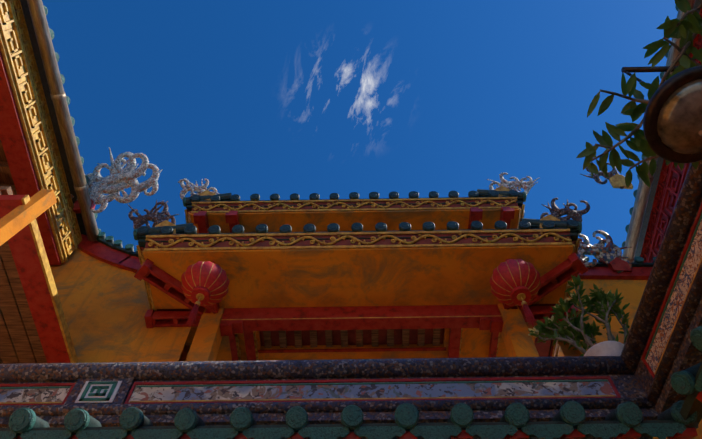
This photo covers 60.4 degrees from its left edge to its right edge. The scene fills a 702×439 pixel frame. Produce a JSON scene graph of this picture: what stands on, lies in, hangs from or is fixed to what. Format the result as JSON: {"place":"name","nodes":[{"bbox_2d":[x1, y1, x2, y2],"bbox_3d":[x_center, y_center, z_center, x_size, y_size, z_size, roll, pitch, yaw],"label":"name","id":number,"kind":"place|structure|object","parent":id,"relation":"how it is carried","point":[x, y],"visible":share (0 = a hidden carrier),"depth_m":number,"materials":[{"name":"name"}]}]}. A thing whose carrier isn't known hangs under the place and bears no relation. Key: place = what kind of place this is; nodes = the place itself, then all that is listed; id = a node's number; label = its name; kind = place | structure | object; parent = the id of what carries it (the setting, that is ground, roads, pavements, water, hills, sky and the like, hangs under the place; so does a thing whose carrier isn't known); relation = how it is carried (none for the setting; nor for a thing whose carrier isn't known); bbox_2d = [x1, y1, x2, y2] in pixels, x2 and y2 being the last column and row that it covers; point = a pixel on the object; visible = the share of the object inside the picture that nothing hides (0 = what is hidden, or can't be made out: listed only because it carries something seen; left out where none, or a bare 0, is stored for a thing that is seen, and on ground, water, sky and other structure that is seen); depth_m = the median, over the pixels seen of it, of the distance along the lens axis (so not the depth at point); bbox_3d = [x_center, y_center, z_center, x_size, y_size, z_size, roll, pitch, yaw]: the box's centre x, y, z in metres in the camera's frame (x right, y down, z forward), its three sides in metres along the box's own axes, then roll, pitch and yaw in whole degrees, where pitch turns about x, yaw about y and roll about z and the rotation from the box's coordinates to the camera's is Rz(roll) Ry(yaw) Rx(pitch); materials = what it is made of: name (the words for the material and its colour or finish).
{"place":"outdoors","nodes":[
{"label":"outdoors","id":0,"kind":"place"},
{"bbox_2d":[0,139,16,194],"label":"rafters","id":1,"kind":"object","parent":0,"point":[6,178],"depth_m":6.51,"materials":[{"name":"brown wood"}]},
{"bbox_2d":[0,49,60,264],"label":"purlin","id":2,"kind":"object","parent":1,"relation":"attached to","point":[18,155],"visible":0.6,"depth_m":6.04,"materials":[{"name":"red paint"}]},
{"bbox_2d":[0,0,81,262],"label":"fascia","id":3,"kind":"structure","parent":1,"relation":"attached to","point":[16,66],"depth_m":6.06,"materials":[{"name":"gold wood"}]},
{"bbox_2d":[0,189,56,245],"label":"wooden beam","id":4,"kind":"structure","parent":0,"point":[16,220],"depth_m":4.35,"materials":[{"name":"brown wood"}]},
{"bbox_2d":[20,0,100,234],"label":"eave tiles","id":5,"kind":"object","parent":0,"point":[36,51],"visible":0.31,"depth_m":6.45,"materials":[{"name":"red paint"}]},
{"bbox_2d":[27,0,98,241],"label":"gutter","id":6,"kind":"object","parent":5,"relation":"attached to","point":[46,48],"visible":0.94,"depth_m":6.34,"materials":[{"name":"metal"}]},
{"bbox_2d":[71,147,162,213],"bbox_3d":[-2.828,-0.460,7.094,1.152,0.749,0.542,-1,-62,0],"label":"dragon ornament","id":7,"kind":"object","parent":6,"relation":"on","point":[116,182],"visible":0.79,"depth_m":7.09,"materials":[{"name":"white ceramic"}]},
{"bbox_2d":[0,400,697,438],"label":"canopy tiles","id":8,"kind":"object","parent":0,"point":[623,420],"visible":1,"depth_m":2.39,"materials":[{"name":"green ceramic"}]},
{"bbox_2d":[193,207,514,232],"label":"porch brackets","id":9,"kind":"object","parent":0,"point":[507,214],"visible":0.52,"depth_m":6.40,"materials":[{"name":"red wood"}]},
{"bbox_2d":[345,70,372,103],"bbox_3d":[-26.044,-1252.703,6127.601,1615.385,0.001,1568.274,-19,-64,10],"label":"cloud","id":10,"kind":"structure","parent":0,"point":[369,82],"depth_m":6066.50,"materials":[{"name":"white"}]},
{"bbox_2d":[42,0,677,261],"label":"sky","id":11,"kind":"structure","parent":0,"point":[247,98],"materials":[{"name":"blue"}]},
{"bbox_2d":[185,322,536,360],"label":"wall","id":12,"kind":"structure","parent":0,"point":[475,343],"depth_m":5.95,"materials":[{"name":"paint"}]},
{"bbox_2d":[186,304,538,360],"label":"porch columns","id":13,"kind":"structure","parent":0,"point":[515,332],"depth_m":5.32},
{"bbox_2d":[138,233,577,356],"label":"ceiling","id":14,"kind":"structure","parent":13,"relation":"on","point":[350,277],"depth_m":5.54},
{"bbox_2d":[136,245,158,310],"bbox_3d":[-1.894,1.102,5.949,0.124,0.143,1.910,-1,-62,0],"label":"lower porch fascia","id":15,"kind":"object","parent":14,"relation":"attached to","point":[147,284],"visible":0.23,"depth_m":5.69,"materials":[{"name":"wood"}]},
{"bbox_2d":[128,200,178,233],"bbox_3d":[-1.877,-0.004,5.687,0.525,0.392,0.212,-1,-62,0],"label":"ornament","id":16,"kind":"object","parent":14,"relation":"on","point":[156,217],"visible":0.88,"depth_m":5.68,"materials":[{"name":"ceramic"}]},
{"bbox_2d":[133,223,193,310],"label":"porch tiles","id":17,"kind":"object","parent":14,"relation":"on","point":[179,228],"visible":0.1,"depth_m":5.58,"materials":[{"name":"ceramic"}]},
{"bbox_2d":[181,261,229,327],"bbox_3d":[-1.243,0.568,5.104,0.414,1.081,0.404,-1,-62,0],"label":"lantern","id":18,"kind":"object","parent":14,"relation":"hanging from","point":[204,283],"visible":1,"depth_m":5.01,"materials":[{"name":"fabric"}]},
{"bbox_2d":[263,329,440,347],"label":"porch rafters","id":19,"kind":"object","parent":14,"relation":"attached to","point":[344,338],"visible":0.12,"depth_m":5.90,"materials":[{"name":"wood"}]},
{"bbox_2d":[144,229,571,250],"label":"porch fascia","id":20,"kind":"structure","parent":14,"relation":"attached to","point":[421,240],"depth_m":5.46,"materials":[{"name":"gold metal"}]},
{"bbox_2d":[137,219,578,238],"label":"porch tiles","id":21,"kind":"object","parent":14,"relation":"on","point":[142,232],"visible":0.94,"depth_m":5.51,"materials":[{"name":"ceramic"}]},
{"bbox_2d":[490,259,540,327],"bbox_3d":[1.398,0.558,5.099,0.431,1.110,0.420,-1,-62,0],"label":"lantern","id":22,"kind":"object","parent":14,"relation":"hanging from","point":[515,282],"visible":1,"depth_m":4.99,"materials":[{"name":"fabric"}]},
{"bbox_2d":[521,218,581,356],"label":"porch tiles","id":23,"kind":"object","parent":14,"relation":"on","point":[535,223],"visible":0.15,"depth_m":5.55,"materials":[{"name":"ceramic"}]},
{"bbox_2d":[540,198,589,227],"bbox_3d":[1.993,-0.043,5.636,0.527,0.339,0.197,-1,-62,0],"label":"ornament","id":24,"kind":"object","parent":14,"relation":"on","point":[556,212],"visible":0.73,"depth_m":5.64,"materials":[{"name":"ceramic"}]},
{"bbox_2d":[134,252,587,327],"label":"porch brackets","id":25,"kind":"object","parent":13,"relation":"attached to","point":[151,273],"visible":0.42,"depth_m":5.53,"materials":[{"name":"red wood"}]},
{"bbox_2d":[220,305,502,335],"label":"beam","id":26,"kind":"structure","parent":13,"relation":"on","point":[242,320],"depth_m":5.57,"materials":[{"name":"red wood"}]},
{"bbox_2d":[229,328,499,360],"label":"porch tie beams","id":27,"kind":"structure","parent":13,"relation":"attached to","point":[454,344],"depth_m":5.89,"materials":[{"name":"red wood"}]},
{"bbox_2d":[550,239,579,356],"bbox_3d":[2.045,1.044,5.918,0.124,0.143,1.910,-1,-62,0],"label":"lower porch fascia","id":28,"kind":"object","parent":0,"point":[555,348],"visible":0.19,"depth_m":5.79,"materials":[{"name":"brown wood"}]},
{"bbox_2d":[622,0,701,256],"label":"eave tiles","id":29,"kind":"object","parent":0,"point":[651,198],"visible":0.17,"depth_m":6.98,"materials":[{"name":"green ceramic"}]},
{"bbox_2d":[581,163,632,188],"bbox_3d":[3.103,-0.532,7.370,0.560,0.404,0.201,-1,-62,0],"label":"roof ornament","id":30,"kind":"object","parent":29,"relation":"on","point":[617,180],"visible":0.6,"depth_m":7.33,"materials":[{"name":"ceramic"}]},
{"bbox_2d":[622,0,695,261],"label":"gutter","id":31,"kind":"object","parent":29,"relation":"attached to","point":[638,211],"visible":0.4,"depth_m":6.84,"materials":[{"name":"metal"}]},
{"bbox_2d":[670,326,701,438],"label":"canopy tiles","id":32,"kind":"object","parent":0,"point":[688,382],"visible":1,"depth_m":2.32,"materials":[{"name":"green ceramic"}]},
{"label":"high rafters","id":33,"kind":"object","parent":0,"visible":0},
{"bbox_3d":[3.537,-3.604,4.601,0.228,0.240,10.100,-1,-62,0],"label":"purlin","id":34,"kind":"object","parent":33,"relation":"attached to","visible":0},
{"bbox_2d":[640,8,701,262],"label":"fascia","id":35,"kind":"structure","parent":34,"relation":"attached to","point":[676,179],"depth_m":6.55,"materials":[{"name":"red paint"}]},
{"label":"ground","id":36,"kind":"structure","parent":0,"visible":0},
{"bbox_2d":[2,248,190,363],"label":"wall","id":37,"kind":"structure","parent":36,"relation":"on","point":[105,307],"depth_m":5.85,"materials":[{"name":"paint"}]},
{"bbox_2d":[0,186,46,363],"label":"gallery boards","id":38,"kind":"object","parent":37,"relation":"attached to","point":[20,342],"visible":0.57,"depth_m":5.04,"materials":[{"name":"brown wood"}]},
{"bbox_2d":[0,195,78,362],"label":"beam","id":39,"kind":"structure","parent":37,"relation":"attached to","point":[28,251],"depth_m":4.75,"materials":[{"name":"red wood"}]},
{"bbox_2d":[77,232,140,272],"bbox_3d":[-4.892,-0.246,8.461,6.838,4.454,0.500,-1,-62,0],"label":"wall coping","id":40,"kind":"object","parent":37,"relation":"attached to","point":[107,249],"depth_m":6.82,"materials":[{"name":"red paint"}]},
{"bbox_2d":[558,348,563,356],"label":"porch back wall","id":41,"kind":"structure","parent":36,"relation":"on","point":[560,354],"depth_m":6.97,"materials":[{"name":"paint"}]},
{"bbox_3d":[0.052,0.957,6.533,3.015,0.982,0.950,-1,-62,0],"label":"porch","id":42,"kind":"object","parent":41,"relation":"attached to","visible":0},
{"bbox_2d":[186,200,522,232],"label":"wall","id":43,"kind":"structure","parent":42,"relation":"on","point":[321,221],"depth_m":6.57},
{"bbox_2d":[185,209,191,222],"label":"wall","id":44,"kind":"structure","parent":43,"relation":"attached to","point":[188,216],"depth_m":6.66,"materials":[{"name":"paint"}]},
{"bbox_2d":[178,178,219,200],"bbox_3d":[-1.711,-0.318,6.791,0.516,0.351,0.183,-1,-62,0],"label":"ornament","id":45,"kind":"object","parent":43,"relation":"on","point":[202,190],"visible":0.73,"depth_m":6.79,"materials":[{"name":"white ceramic"}]},
{"bbox_2d":[183,193,231,223],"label":"porch tiles","id":46,"kind":"object","parent":43,"relation":"on","point":[225,196],"visible":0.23,"depth_m":6.70,"materials":[{"name":"ceramic"}]},
{"bbox_2d":[185,190,523,208],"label":"porch tiles","id":47,"kind":"object","parent":43,"relation":"on","point":[355,195],"visible":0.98,"depth_m":6.63,"materials":[{"name":"ceramic"}]},
{"bbox_2d":[191,197,518,212],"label":"porch fascia","id":48,"kind":"structure","parent":43,"relation":"attached to","point":[345,206],"depth_m":6.58,"materials":[{"name":"gold metal"}]},
{"bbox_2d":[477,189,526,217],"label":"upper porch tiles","id":49,"kind":"object","parent":43,"relation":"on","point":[484,193],"visible":0.15,"depth_m":6.67,"materials":[{"name":"ceramic"}]},
{"bbox_2d":[487,172,538,196],"bbox_3d":[1.833,-0.374,6.758,0.600,0.346,0.193,-1,-62,0],"label":"ornament","id":50,"kind":"object","parent":43,"relation":"on","point":[506,185],"visible":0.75,"depth_m":6.75,"materials":[{"name":"white ceramic"}]},
{"bbox_2d":[517,204,524,228],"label":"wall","id":51,"kind":"structure","parent":43,"relation":"attached to","point":[521,212],"depth_m":6.62,"materials":[{"name":"paint"}]},
{"bbox_2d":[558,279,701,438],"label":"wall","id":52,"kind":"structure","parent":36,"relation":"on","point":[632,291],"depth_m":5.91,"materials":[{"name":"paint"}]},
{"bbox_2d":[575,256,655,279],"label":"coping wall","id":53,"kind":"structure","parent":52,"relation":"on","point":[641,270],"depth_m":6.29,"materials":[{"name":"red paint"}]},
{"bbox_2d":[577,230,631,272],"bbox_3d":[2.619,0.349,6.451,0.792,0.505,0.273,-1,-62,0],"label":"roof ornament","id":54,"kind":"object","parent":53,"relation":"on","point":[616,261],"visible":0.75,"depth_m":6.43,"materials":[{"name":"polished chrome metal"}]},
{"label":"canopy","id":55,"kind":"object","parent":36,"relation":"on","visible":0},
{"bbox_2d":[621,66,701,163],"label":"hanging pot","id":56,"kind":"object","parent":55,"relation":"attached to","point":[672,124],"visible":0.98,"depth_m":1.93,"materials":[{"name":"brown metal"}]},
{"bbox_2d":[576,0,701,187],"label":"potted plant","id":57,"kind":"object","parent":56,"relation":"attached to","point":[686,28],"visible":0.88,"depth_m":2.22,"materials":[{"name":"green plant"}]},
{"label":"terrace floor","id":58,"kind":"structure","parent":0,"visible":0},
{"bbox_2d":[0,356,657,438],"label":"frieze","id":59,"kind":"object","parent":58,"relation":"on","point":[431,390],"visible":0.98,"depth_m":2.91,"materials":[{"name":"blue tile"}]},
{"bbox_2d":[584,341,623,355],"bbox_3d":[1.383,0.803,3.186,0.254,0.205,0.254,-1,-62,0],"label":"plant pot","id":60,"kind":"object","parent":59,"relation":"on","point":[609,348],"visible":0.15,"depth_m":3.20,"materials":[{"name":"ceramic"}]},
{"bbox_2d":[528,275,629,355],"bbox_3d":[1.390,0.632,3.472,0.607,0.546,0.467,-1,-62,0],"label":"frangipani plant","id":61,"kind":"object","parent":60,"relation":"on","point":[573,331],"visible":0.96,"depth_m":3.55,"materials":[{"name":"green plant"}]},
{"bbox_2d":[620,161,701,418],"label":"frieze","id":62,"kind":"object","parent":59,"relation":"attached to","point":[659,350],"visible":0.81,"depth_m":2.65,"materials":[{"name":"brown stone"}]}
]}

